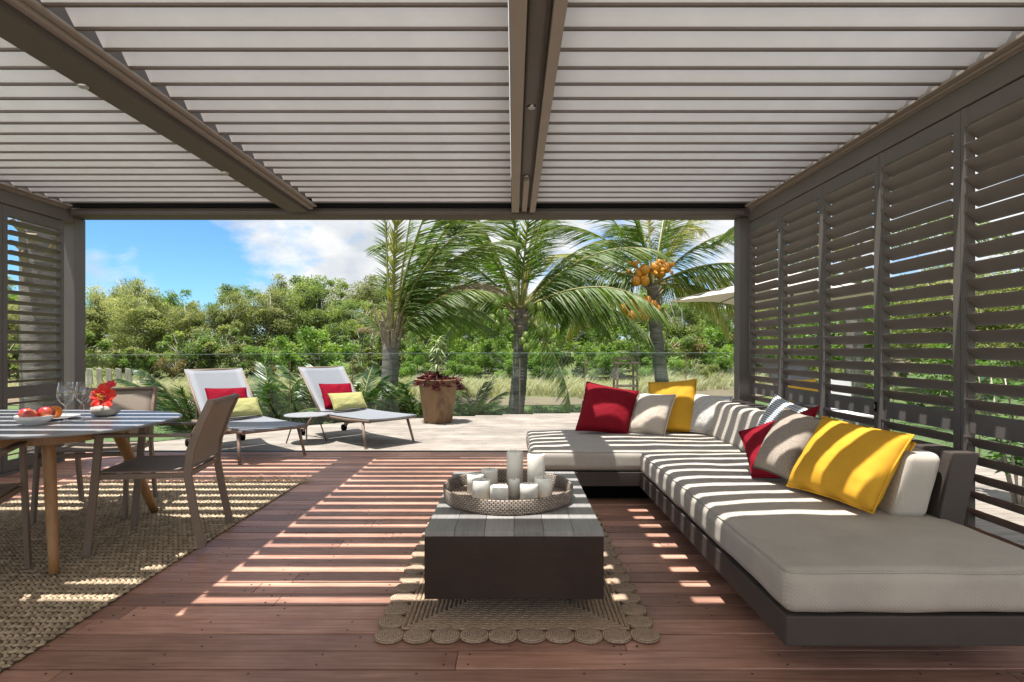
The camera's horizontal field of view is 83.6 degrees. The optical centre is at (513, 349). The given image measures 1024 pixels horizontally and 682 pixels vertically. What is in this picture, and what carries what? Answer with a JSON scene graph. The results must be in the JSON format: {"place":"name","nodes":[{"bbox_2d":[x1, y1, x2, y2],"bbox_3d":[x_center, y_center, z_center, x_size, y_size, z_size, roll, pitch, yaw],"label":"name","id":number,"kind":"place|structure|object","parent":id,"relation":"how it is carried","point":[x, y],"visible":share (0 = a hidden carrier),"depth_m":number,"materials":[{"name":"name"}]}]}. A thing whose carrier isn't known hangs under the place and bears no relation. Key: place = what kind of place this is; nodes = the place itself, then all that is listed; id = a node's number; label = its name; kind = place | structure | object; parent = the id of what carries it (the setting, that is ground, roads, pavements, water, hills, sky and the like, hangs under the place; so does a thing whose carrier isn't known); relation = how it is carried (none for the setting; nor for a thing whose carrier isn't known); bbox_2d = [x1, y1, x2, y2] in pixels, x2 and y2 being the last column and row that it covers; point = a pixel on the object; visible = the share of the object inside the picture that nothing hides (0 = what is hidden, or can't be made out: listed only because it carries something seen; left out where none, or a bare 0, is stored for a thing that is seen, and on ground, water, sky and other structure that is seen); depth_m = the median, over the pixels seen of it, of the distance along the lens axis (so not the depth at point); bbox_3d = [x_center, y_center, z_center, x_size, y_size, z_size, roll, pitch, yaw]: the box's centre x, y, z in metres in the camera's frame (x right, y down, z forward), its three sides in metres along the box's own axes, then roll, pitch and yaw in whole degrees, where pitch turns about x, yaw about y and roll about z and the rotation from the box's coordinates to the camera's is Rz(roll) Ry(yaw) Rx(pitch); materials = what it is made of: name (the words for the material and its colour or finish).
{"place":"outdoors","nodes":[
{"label":"outdoors","id":0,"kind":"place"},
{"bbox_2d":[8,219,55,457],"bbox_3d":[-7.648,-1.410,7.816,3.388,6.105,4.840,0,0,19],"label":"palm tree","id":1,"kind":"object","parent":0,"point":[31,366],"visible":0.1,"depth_m":7.49,"materials":[{"name":"green plant"}]},
{"bbox_2d":[8,361,812,398],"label":"dry grass","id":2,"kind":"structure","parent":0,"point":[576,387],"depth_m":21.07,"materials":[{"name":"plant"}]},
{"bbox_2d":[8,343,1007,405],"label":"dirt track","id":3,"kind":"structure","parent":0,"point":[577,401],"depth_m":18.34,"materials":[{"name":"beige soil"}]},
{"bbox_2d":[8,340,1023,418],"bbox_3d":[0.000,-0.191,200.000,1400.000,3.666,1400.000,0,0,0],"label":"ground","id":4,"kind":"structure","parent":0,"point":[626,373],"depth_m":27.53,"materials":[{"name":"green plant"}]},
{"bbox_2d":[85,291,122,354],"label":"broadleaf tree","id":5,"kind":"object","parent":4,"relation":"on","point":[95,322],"visible":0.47,"depth_m":32.76,"materials":[{"name":"green plant"}]},
{"bbox_2d":[85,329,127,370],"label":"bush","id":6,"kind":"object","parent":4,"relation":"on","point":[102,344],"visible":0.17,"depth_m":25.01,"materials":[{"name":"green plant"}]},
{"bbox_2d":[85,346,148,376],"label":"bush","id":7,"kind":"object","parent":4,"relation":"on","point":[100,360],"visible":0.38,"depth_m":24.65,"materials":[{"name":"green plant"}]},
{"bbox_2d":[85,278,163,352],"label":"broadleaf tree","id":8,"kind":"object","parent":4,"relation":"on","point":[121,290],"visible":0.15,"depth_m":37.42,"materials":[{"name":"green plant"}]},
{"bbox_2d":[102,349,156,378],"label":"bush","id":9,"kind":"object","parent":4,"relation":"on","point":[142,365],"visible":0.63,"depth_m":25.09,"materials":[{"name":"green plant"}]},
{"bbox_2d":[94,287,182,360],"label":"broadleaf tree","id":10,"kind":"object","parent":4,"relation":"on","point":[146,325],"visible":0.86,"depth_m":30.98,"materials":[{"name":"green plant"}]},
{"bbox_2d":[152,357,187,380],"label":"bush","id":11,"kind":"object","parent":4,"relation":"on","point":[174,368],"visible":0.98,"depth_m":24.92,"materials":[{"name":"green plant"}]},
{"bbox_2d":[140,331,213,375],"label":"bush","id":12,"kind":"object","parent":4,"relation":"on","point":[164,344],"visible":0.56,"depth_m":26.46,"materials":[{"name":"green plant"}]},
{"bbox_2d":[151,300,211,363],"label":"broadleaf tree","id":13,"kind":"object","parent":4,"relation":"on","point":[182,324],"visible":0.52,"depth_m":31.16,"materials":[{"name":"green plant"}]},
{"bbox_2d":[155,288,219,339],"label":"broadleaf tree","id":14,"kind":"object","parent":4,"relation":"on","point":[172,297],"visible":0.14,"depth_m":39.34,"materials":[{"name":"green plant"}]},
{"bbox_2d":[179,324,263,368],"bbox_3d":[-13.700,0.152,27.505,3.741,2.897,3.497,0,0,-18],"label":"bush","id":15,"kind":"object","parent":4,"relation":"on","point":[231,330],"visible":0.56,"depth_m":26.85,"materials":[{"name":"green plant"}]},
{"bbox_2d":[184,288,272,361],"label":"broadleaf tree","id":16,"kind":"object","parent":4,"relation":"on","point":[217,317],"visible":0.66,"depth_m":31.06,"materials":[{"name":"green plant"}]},
{"bbox_2d":[199,340,263,374],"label":"bush","id":17,"kind":"object","parent":4,"relation":"on","point":[238,348],"visible":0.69,"depth_m":26.34,"materials":[{"name":"green plant"}]},
{"bbox_2d":[212,283,262,343],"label":"broadleaf tree","id":18,"kind":"object","parent":4,"relation":"on","point":[249,292],"visible":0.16,"depth_m":41.97,"materials":[{"name":"green plant"}]},
{"bbox_2d":[225,288,305,356],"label":"broadleaf tree","id":19,"kind":"object","parent":4,"relation":"on","point":[276,311],"visible":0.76,"depth_m":32.03,"materials":[{"name":"green plant"}]},
{"bbox_2d":[240,335,300,372],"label":"bush","id":20,"kind":"object","parent":4,"relation":"on","point":[280,340],"visible":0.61,"depth_m":26.33,"materials":[{"name":"green plant"}]},
{"bbox_2d":[251,273,314,333],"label":"broadleaf tree","id":21,"kind":"object","parent":4,"relation":"on","point":[264,296],"visible":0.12,"depth_m":41.68,"materials":[{"name":"green plant"}]},
{"bbox_2d":[254,328,337,375],"bbox_3d":[-9.647,0.285,26.259,4.136,2.694,3.092,0,0,-24],"label":"bush","id":22,"kind":"object","parent":4,"relation":"on","point":[292,344],"visible":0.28,"depth_m":26.43,"materials":[{"name":"green plant"}]},
{"bbox_2d":[279,285,345,351],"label":"broadleaf tree","id":23,"kind":"object","parent":4,"relation":"on","point":[307,300],"visible":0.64,"depth_m":34.24,"materials":[{"name":"green plant"}]},
{"bbox_2d":[275,274,349,347],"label":"broadleaf tree","id":24,"kind":"object","parent":4,"relation":"on","point":[302,282],"visible":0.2,"depth_m":39.73,"materials":[{"name":"green plant"}]},
{"bbox_2d":[275,325,367,372],"bbox_3d":[-7.883,0.368,25.023,4.523,2.871,3.571,0,0,29],"label":"bush","id":25,"kind":"object","parent":4,"relation":"on","point":[311,334],"visible":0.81,"depth_m":24.53,"materials":[{"name":"green plant"}]},
{"bbox_2d":[320,298,376,360],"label":"broadleaf tree","id":26,"kind":"object","parent":4,"relation":"on","point":[348,319],"visible":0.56,"depth_m":33.05,"materials":[{"name":"green plant"}]},
{"bbox_2d":[333,324,382,374],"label":"bush","id":27,"kind":"object","parent":4,"relation":"on","point":[374,347],"visible":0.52,"depth_m":27.70,"materials":[{"name":"green plant"}]},
{"bbox_2d":[352,272,427,348],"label":"broadleaf tree","id":28,"kind":"object","parent":4,"relation":"on","point":[367,293],"visible":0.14,"depth_m":38.21,"materials":[{"name":"green plant"}]},
{"bbox_2d":[398,353,447,378],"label":"bush","id":29,"kind":"object","parent":4,"relation":"on","point":[409,369],"visible":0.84,"depth_m":24.36,"materials":[{"name":"green plant"}]},
{"bbox_2d":[404,324,487,375],"bbox_3d":[-2.928,0.134,27.994,4.478,2.902,3.447,0,0,16],"label":"bush","id":30,"kind":"object","parent":4,"relation":"on","point":[417,349],"visible":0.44,"depth_m":27.20,"materials":[{"name":"green plant"}]},
{"bbox_2d":[442,352,482,377],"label":"bush","id":31,"kind":"object","parent":4,"relation":"on","point":[455,367],"visible":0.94,"depth_m":24.55,"materials":[{"name":"green plant"}]},
{"bbox_2d":[429,322,510,372],"bbox_3d":[-2.242,0.086,28.237,3.697,2.938,4.153,0,0,19],"label":"bush","id":32,"kind":"object","parent":4,"relation":"on","point":[471,350],"visible":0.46,"depth_m":26.95,"materials":[{"name":"green plant"}]},
{"bbox_2d":[473,337,539,376],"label":"bush","id":33,"kind":"object","parent":4,"relation":"on","point":[486,358],"visible":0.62,"depth_m":26.13,"materials":[{"name":"green plant"}]},
{"bbox_2d":[480,304,539,354],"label":"broadleaf tree","id":34,"kind":"object","parent":4,"relation":"on","point":[506,331],"visible":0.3,"depth_m":30.65,"materials":[{"name":"green plant"}]},
{"bbox_2d":[494,349,538,381],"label":"bush","id":35,"kind":"object","parent":4,"relation":"on","point":[508,365],"visible":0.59,"depth_m":24.85,"materials":[{"name":"green plant"}]},
{"bbox_2d":[527,325,588,377],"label":"bush","id":36,"kind":"object","parent":4,"relation":"on","point":[565,360],"visible":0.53,"depth_m":25.71,"materials":[{"name":"green plant"}]},
{"bbox_2d":[145,413,1023,545],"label":"terrace deck","id":37,"kind":"structure","parent":4,"relation":"on","point":[494,432],"depth_m":7.42,"materials":[{"name":"beige stone"}]},
{"bbox_2d":[103,450,527,451],"bbox_3d":[-1.155,1.173,6.502,7.590,0.034,0.071,0,0,0],"label":"threshold strip","id":38,"kind":"object","parent":37,"relation":"on","point":[341,451],"visible":0.14,"depth_m":6.47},
{"bbox_2d":[298,366,416,449],"bbox_3d":[-2.059,0.700,7.416,1.731,0.919,0.726,0,0,43],"label":"sun lounger","id":39,"kind":"object","parent":37,"relation":"on","point":[313,378],"visible":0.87,"depth_m":7.55,"materials":[{"name":"white fabric"}]},
{"bbox_2d":[319,383,351,408],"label":"throw pillow","id":40,"kind":"object","parent":39,"relation":"on","point":[326,389],"visible":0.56,"depth_m":7.62,"materials":[{"name":"fabric"}]},
{"bbox_2d":[328,392,366,410],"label":"throw pillow","id":41,"kind":"object","parent":39,"relation":"on","point":[343,401],"visible":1,"depth_m":7.51,"materials":[{"name":"fabric"}]},
{"bbox_2d":[412,335,465,423],"bbox_3d":[-1.197,0.465,9.048,0.881,1.385,0.896,0,0,0],"label":"planter pot","id":42,"kind":"object","parent":37,"relation":"on","point":[437,392],"visible":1,"depth_m":8.87,"materials":[{"name":"orange ceramic"}]},
{"bbox_2d":[668,272,894,358],"bbox_3d":[4.420,-0.062,9.100,2.720,2.436,2.720,0,0,-38],"label":"parasol","id":43,"kind":"object","parent":37,"relation":"on","point":[725,295],"visible":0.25,"depth_m":9.44,"materials":[{"name":"fabric"}]},
{"bbox_2d":[952,362,1023,505],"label":"hibiscus shrub","id":44,"kind":"object","parent":37,"relation":"on","point":[1017,499],"visible":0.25,"depth_m":4.31,"materials":[{"name":"green plant"}]},
{"bbox_2d":[557,342,615,380],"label":"bush","id":45,"kind":"object","parent":4,"relation":"on","point":[605,365],"visible":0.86,"depth_m":24.79,"materials":[{"name":"green plant"}]},
{"bbox_2d":[571,327,639,376],"bbox_3d":[5.014,0.189,27.716,3.370,2.773,4.136,0,0,-44],"label":"bush","id":46,"kind":"object","parent":4,"relation":"on","point":[621,342],"visible":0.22,"depth_m":27.10,"materials":[{"name":"green plant"}]},
{"bbox_2d":[596,322,688,374],"bbox_3d":[6.094,0.207,26.235,4.439,3.050,3.608,0,0,29],"label":"bush","id":47,"kind":"object","parent":4,"relation":"on","point":[642,351],"visible":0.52,"depth_m":25.73,"materials":[{"name":"green plant"}]},
{"bbox_2d":[630,331,701,369],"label":"bush","id":48,"kind":"object","parent":4,"relation":"on","point":[687,344],"visible":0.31,"depth_m":26.53,"materials":[{"name":"green plant"}]},
{"bbox_2d":[661,300,711,361],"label":"broadleaf tree","id":49,"kind":"object","parent":4,"relation":"on","point":[682,329],"visible":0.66,"depth_m":31.68,"materials":[{"name":"green plant"}]},
{"bbox_2d":[667,358,719,376],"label":"bush","id":50,"kind":"object","parent":4,"relation":"on","point":[692,368],"visible":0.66,"depth_m":24.57,"materials":[{"name":"green plant"}]},
{"bbox_2d":[668,326,733,366],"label":"bush","id":51,"kind":"object","parent":4,"relation":"on","point":[710,333],"visible":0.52,"depth_m":28.96,"materials":[{"name":"green plant"}]},
{"bbox_2d":[706,347,733,375],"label":"bush","id":52,"kind":"object","parent":4,"relation":"on","point":[724,364],"visible":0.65,"depth_m":26.42,"materials":[{"name":"green plant"}]},
{"bbox_2d":[788,302,899,382],"bbox_3d":[12.728,-0.328,22.034,4.558,4.445,4.839,0,0,45],"label":"broadleaf tree","id":53,"kind":"object","parent":4,"relation":"on","point":[837,334],"visible":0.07,"depth_m":21.75,"materials":[{"name":"green plant"}]},
{"bbox_2d":[866,343,1003,407],"bbox_3d":[11.468,0.827,15.096,3.126,2.147,2.572,0,0,5],"label":"bush","id":54,"kind":"object","parent":4,"relation":"on","point":[940,392],"visible":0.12,"depth_m":15.44,"materials":[{"name":"green plant"}]},
{"bbox_2d":[890,270,1023,397],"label":"broadleaf tree","id":55,"kind":"object","parent":4,"relation":"on","point":[989,345],"visible":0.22,"depth_m":17.90,"materials":[{"name":"green plant"}]},
{"bbox_2d":[8,360,1023,461],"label":"lawn","id":56,"kind":"structure","parent":0,"point":[1014,400],"depth_m":14.01,"materials":[{"name":"green plant"}]},
{"bbox_2d":[114,367,281,437],"bbox_3d":[-4.889,0.944,8.818,2.074,1.372,2.041,0,0,15],"label":"palm","id":57,"kind":"object","parent":56,"relation":"on","point":[175,402],"visible":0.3,"depth_m":8.49,"materials":[{"name":"green plant"}]},
{"bbox_2d":[194,362,344,424],"bbox_3d":[-3.974,0.918,9.723,2.740,1.425,2.463,0,0,-36],"label":"palm","id":58,"kind":"object","parent":56,"relation":"on","point":[268,399],"visible":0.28,"depth_m":9.33,"materials":[{"name":"green plant"}]},
{"bbox_2d":[252,364,363,424],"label":"palm","id":59,"kind":"object","parent":56,"relation":"on","point":[296,405],"visible":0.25,"depth_m":9.76,"materials":[{"name":"green plant"}]},
{"bbox_2d":[294,364,414,423],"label":"palm","id":60,"kind":"object","parent":56,"relation":"on","point":[373,394],"visible":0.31,"depth_m":10.28,"materials":[{"name":"green plant"}]},
{"bbox_2d":[365,381,463,417],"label":"palm","id":61,"kind":"object","parent":56,"relation":"on","point":[408,408],"visible":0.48,"depth_m":10.25,"materials":[{"name":"green plant"}]},
{"bbox_2d":[338,220,526,411],"bbox_3d":[-1.546,-1.075,11.198,3.595,5.471,2.272,0,0,0],"label":"palm tree","id":62,"kind":"object","parent":56,"relation":"on","point":[390,330],"visible":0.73,"depth_m":10.88,"materials":[{"name":"green plant"}]},
{"bbox_2d":[453,378,516,415],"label":"palm","id":63,"kind":"object","parent":56,"relation":"on","point":[477,407],"visible":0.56,"depth_m":10.82,"materials":[{"name":"green plant"}]},
{"bbox_2d":[363,220,672,413],"bbox_3d":[-0.132,-1.530,13.488,6.631,6.369,5.368,0,0,-14],"label":"palm tree","id":64,"kind":"object","parent":56,"relation":"on","point":[520,306],"visible":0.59,"depth_m":12.71,"materials":[{"name":"green plant"}]},
{"bbox_2d":[612,357,638,390],"bbox_3d":[2.400,0.885,12.300,0.500,1.431,0.476,0,0,0],"label":"lifeguard chair","id":65,"kind":"object","parent":56,"relation":"on","point":[617,370],"visible":0.62,"depth_m":12.21,"materials":[{"name":"grey wood"}]},
{"bbox_2d":[511,220,777,381],"bbox_3d":[3.225,-1.764,14.691,6.641,6.844,5.714,0,0,0],"label":"palm tree","id":66,"kind":"object","parent":56,"relation":"on","point":[652,280],"visible":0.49,"depth_m":13.82,"materials":[{"name":"green plant"}]},
{"bbox_2d":[709,177,1012,425],"bbox_3d":[6.897,-1.337,11.848,5.075,5.940,5.566,0,0,-33],"label":"palm tree","id":67,"kind":"object","parent":56,"relation":"on","point":[726,237],"visible":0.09,"depth_m":11.84,"materials":[{"name":"green plant"}]},
{"bbox_2d":[8,0,1023,339],"label":"sky","id":68,"kind":"structure","parent":0,"point":[198,256],"materials":[{"name":"blue"}]},
{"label":"deck underside","id":69,"kind":"structure","parent":0,"visible":0},
{"bbox_2d":[0,452,1023,681],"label":"deck","id":70,"kind":"structure","parent":69,"relation":"on","point":[299,582],"depth_m":2.48,"materials":[{"name":"red wood"}]},
{"bbox_2d":[0,473,314,672],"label":"jute rug","id":71,"kind":"object","parent":70,"relation":"on","point":[40,606],"visible":0.8,"depth_m":3.33,"materials":[{"name":"beige wicker"}]},
{"bbox_2d":[0,441,31,568],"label":"dining armchair","id":72,"kind":"object","parent":71,"relation":"on","point":[8,491],"visible":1,"depth_m":2.94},
{"bbox_2d":[0,410,182,574],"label":"dining table","id":73,"kind":"object","parent":71,"relation":"on","point":[48,436],"visible":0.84,"depth_m":3.01,"materials":[{"name":"brown wood"}]},
{"bbox_2d":[89,403,120,416],"bbox_3d":[-2.515,0.373,3.530,0.162,0.076,0.162,0,0,0],"label":"vase","id":74,"kind":"object","parent":73,"relation":"on","point":[113,409],"visible":0.87,"depth_m":3.48,"materials":[{"name":"ceramic"}]},
{"bbox_2d":[89,384,116,406],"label":"hibiscus flower","id":75,"kind":"object","parent":74,"relation":"on","point":[109,397],"visible":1,"depth_m":3.50,"materials":[{"name":"red plant"}]},
{"bbox_2d":[30,386,157,523],"bbox_3d":[-2.957,0.716,4.119,0.562,0.856,0.668,0,0,-13],"label":"dining armchair","id":76,"kind":"object","parent":71,"relation":"on","point":[136,398],"visible":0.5,"depth_m":4.28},
{"bbox_2d":[82,393,239,555],"bbox_3d":[-2.091,0.716,3.480,0.668,0.856,0.562,0,0,-10],"label":"dining armchair","id":77,"kind":"object","parent":71,"relation":"on","point":[206,438],"visible":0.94,"depth_m":3.31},
{"bbox_2d":[184,368,306,464],"bbox_3d":[-3.094,0.700,6.536,1.731,0.919,0.726,0,0,43],"label":"sun lounger","id":78,"kind":"object","parent":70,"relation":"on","point":[199,381],"visible":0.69,"depth_m":6.75,"materials":[{"name":"white fabric"}]},
{"bbox_2d":[205,387,247,399],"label":"throw pillow","id":79,"kind":"object","parent":78,"relation":"on","point":[212,393],"visible":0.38,"depth_m":6.80,"materials":[{"name":"fabric"}]},
{"bbox_2d":[230,397,261,417],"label":"throw pillow","id":80,"kind":"object","parent":78,"relation":"on","point":[247,407],"visible":0.59,"depth_m":6.74,"materials":[{"name":"fabric"}]},
{"bbox_2d":[0,0,1023,476],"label":"pergola","id":81,"kind":"object","parent":70,"relation":"on","point":[742,114],"visible":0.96,"depth_m":3.54,"materials":[{"name":"beige metal"}]},
{"bbox_2d":[0,203,2,473],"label":"shutter panel","id":82,"kind":"object","parent":81,"relation":"attached to","point":[1,317],"visible":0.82,"depth_m":5.21,"materials":[{"name":"beige metal"}]},
{"bbox_2d":[3,204,63,472],"bbox_3d":[-4.675,-0.098,5.582,0.103,2.456,0.711,0,0,0],"label":"shutter panel","id":83,"kind":"object","parent":81,"relation":"attached to","point":[58,251],"visible":0.79,"depth_m":5.56,"materials":[{"name":"beige metal"}]},
{"bbox_2d":[749,206,780,403],"bbox_3d":[2.495,-0.098,5.675,0.082,2.456,0.706,0,0,0],"label":"shutter panel","id":84,"kind":"object","parent":81,"relation":"attached to","point":[765,235],"visible":0.68,"depth_m":5.68,"materials":[{"name":"beige metal"}]},
{"bbox_2d":[781,185,821,417],"bbox_3d":[2.495,-0.098,4.963,0.082,2.456,0.711,0,0,0],"label":"shutter panel","id":85,"kind":"object","parent":81,"relation":"attached to","point":[801,217],"visible":0.57,"depth_m":4.95,"materials":[{"name":"beige metal"}]},
{"bbox_2d":[822,154,878,428],"bbox_3d":[2.495,-0.098,4.247,0.082,2.456,0.711,0,0,0],"label":"shutter panel","id":86,"kind":"object","parent":81,"relation":"attached to","point":[850,195],"visible":0.66,"depth_m":4.23,"materials":[{"name":"beige metal"}]},
{"bbox_2d":[879,111,960,448],"bbox_3d":[2.495,-0.098,3.535,0.082,2.456,0.706,0,0,0],"label":"shutter panel","id":87,"kind":"object","parent":81,"relation":"attached to","point":[920,171],"visible":0.67,"depth_m":3.50,"materials":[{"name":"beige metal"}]},
{"bbox_2d":[961,77,1023,549],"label":"shutter panel","id":88,"kind":"object","parent":81,"relation":"attached to","point":[993,123],"visible":0.84,"depth_m":2.98,"materials":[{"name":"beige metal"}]},
{"bbox_2d":[374,511,659,643],"bbox_3d":[0.008,1.151,3.163,1.160,0.018,1.835,0,0,0],"label":"scalloped rug","id":89,"kind":"object","parent":70,"relation":"on","point":[502,621],"visible":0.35,"depth_m":2.45,"materials":[{"name":"wicker"}]},
{"bbox_2d":[424,471,603,598],"bbox_3d":[0.002,0.950,2.974,0.748,0.379,1.173,0,0,0],"label":"coffee table","id":90,"kind":"object","parent":89,"relation":"on","point":[556,554],"visible":0.66,"depth_m":2.39,"materials":[{"name":"black wood"}]},
{"bbox_2d":[443,470,572,514],"bbox_3d":[-0.028,0.722,2.930,0.662,0.071,0.662,0,0,0],"label":"tray","id":91,"kind":"object","parent":90,"relation":"on","point":[456,495],"visible":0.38,"depth_m":2.69,"materials":[{"name":"wicker"}]},
{"bbox_2d":[472,478,489,498],"bbox_3d":[-0.161,0.691,2.830,0.092,0.113,0.092,0,0,0],"label":"candle","id":92,"kind":"object","parent":91,"relation":"on","point":[480,488],"visible":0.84,"depth_m":2.79,"materials":[{"name":"white wax"}]},
{"bbox_2d":[507,449,522,489],"bbox_3d":[0.006,0.641,3.060,0.087,0.213,0.087,0,0,0],"label":"candle","id":93,"kind":"object","parent":91,"relation":"on","point":[515,463],"visible":0.82,"depth_m":3.02,"materials":[{"name":"white wax"}]},
{"bbox_2d":[527,452,544,482],"bbox_3d":[0.116,0.639,2.970,0.091,0.216,0.091,0,0,0],"label":"candle","id":94,"kind":"object","parent":91,"relation":"on","point":[535,463],"visible":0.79,"depth_m":2.93,"materials":[{"name":"white wax"}]},
{"bbox_2d":[526,398,1023,645],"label":"corner sofa","id":95,"kind":"object","parent":70,"relation":"on","point":[912,560],"visible":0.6,"depth_m":2.35,"materials":[{"name":"grey fabric"}]},
{"bbox_2d":[575,381,638,433],"bbox_3d":[0.833,0.521,5.068,0.596,0.463,0.261,0,0,0],"label":"throw pillow","id":96,"kind":"object","parent":95,"relation":"on","point":[607,409],"visible":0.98,"depth_m":5.00,"materials":[{"name":"red fabric"}]},
{"bbox_2d":[628,393,676,435],"bbox_3d":[1.199,0.580,5.062,0.448,0.372,0.244,0,0,21],"label":"throw pillow","id":97,"kind":"object","parent":95,"relation":"on","point":[650,414],"visible":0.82,"depth_m":5.00,"materials":[{"name":"beige fabric"}]},
{"bbox_2d":[648,379,696,431],"bbox_3d":[1.437,0.514,5.166,0.466,0.486,0.216,0,0,0],"label":"throw pillow","id":98,"kind":"object","parent":95,"relation":"on","point":[680,418],"visible":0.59,"depth_m":5.12,"materials":[{"name":"yellow fabric"}]},
{"bbox_2d":[689,394,732,433],"bbox_3d":[1.726,0.583,5.049,0.355,0.362,0.218,0,0,37],"label":"throw pillow","id":99,"kind":"object","parent":95,"relation":"on","point":[702,414],"visible":0.66,"depth_m":5.02,"materials":[{"name":"grey fabric"}]},
{"bbox_2d":[738,405,819,477],"bbox_3d":[1.509,0.535,3.337,0.457,0.408,0.395,0,0,32],"label":"throw pillow","id":100,"kind":"object","parent":95,"relation":"on","point":[752,439],"visible":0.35,"depth_m":3.39,"materials":[{"name":"red fabric"}]},
{"bbox_2d":[758,394,807,425],"bbox_3d":[1.759,0.528,3.860,0.247,0.411,0.487,0,0,0],"label":"throw pillow","id":101,"kind":"object","parent":95,"relation":"on","point":[775,408],"visible":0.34,"depth_m":3.89,"materials":[{"name":"white fabric"}]},
{"bbox_2d":[753,407,820,480],"bbox_3d":[1.557,0.529,3.250,0.464,0.351,0.296,0,0,-36],"label":"throw pillow","id":102,"kind":"object","parent":95,"relation":"on","point":[788,437],"visible":0.84,"depth_m":3.17,"materials":[{"name":"beige fabric"}]},
{"bbox_2d":[786,416,914,513],"bbox_3d":[1.601,0.540,2.778,0.281,0.367,0.524,0,0,-15],"label":"throw pillow","id":103,"kind":"object","parent":95,"relation":"on","point":[853,465],"visible":1,"depth_m":2.67,"materials":[{"name":"yellow fabric"}]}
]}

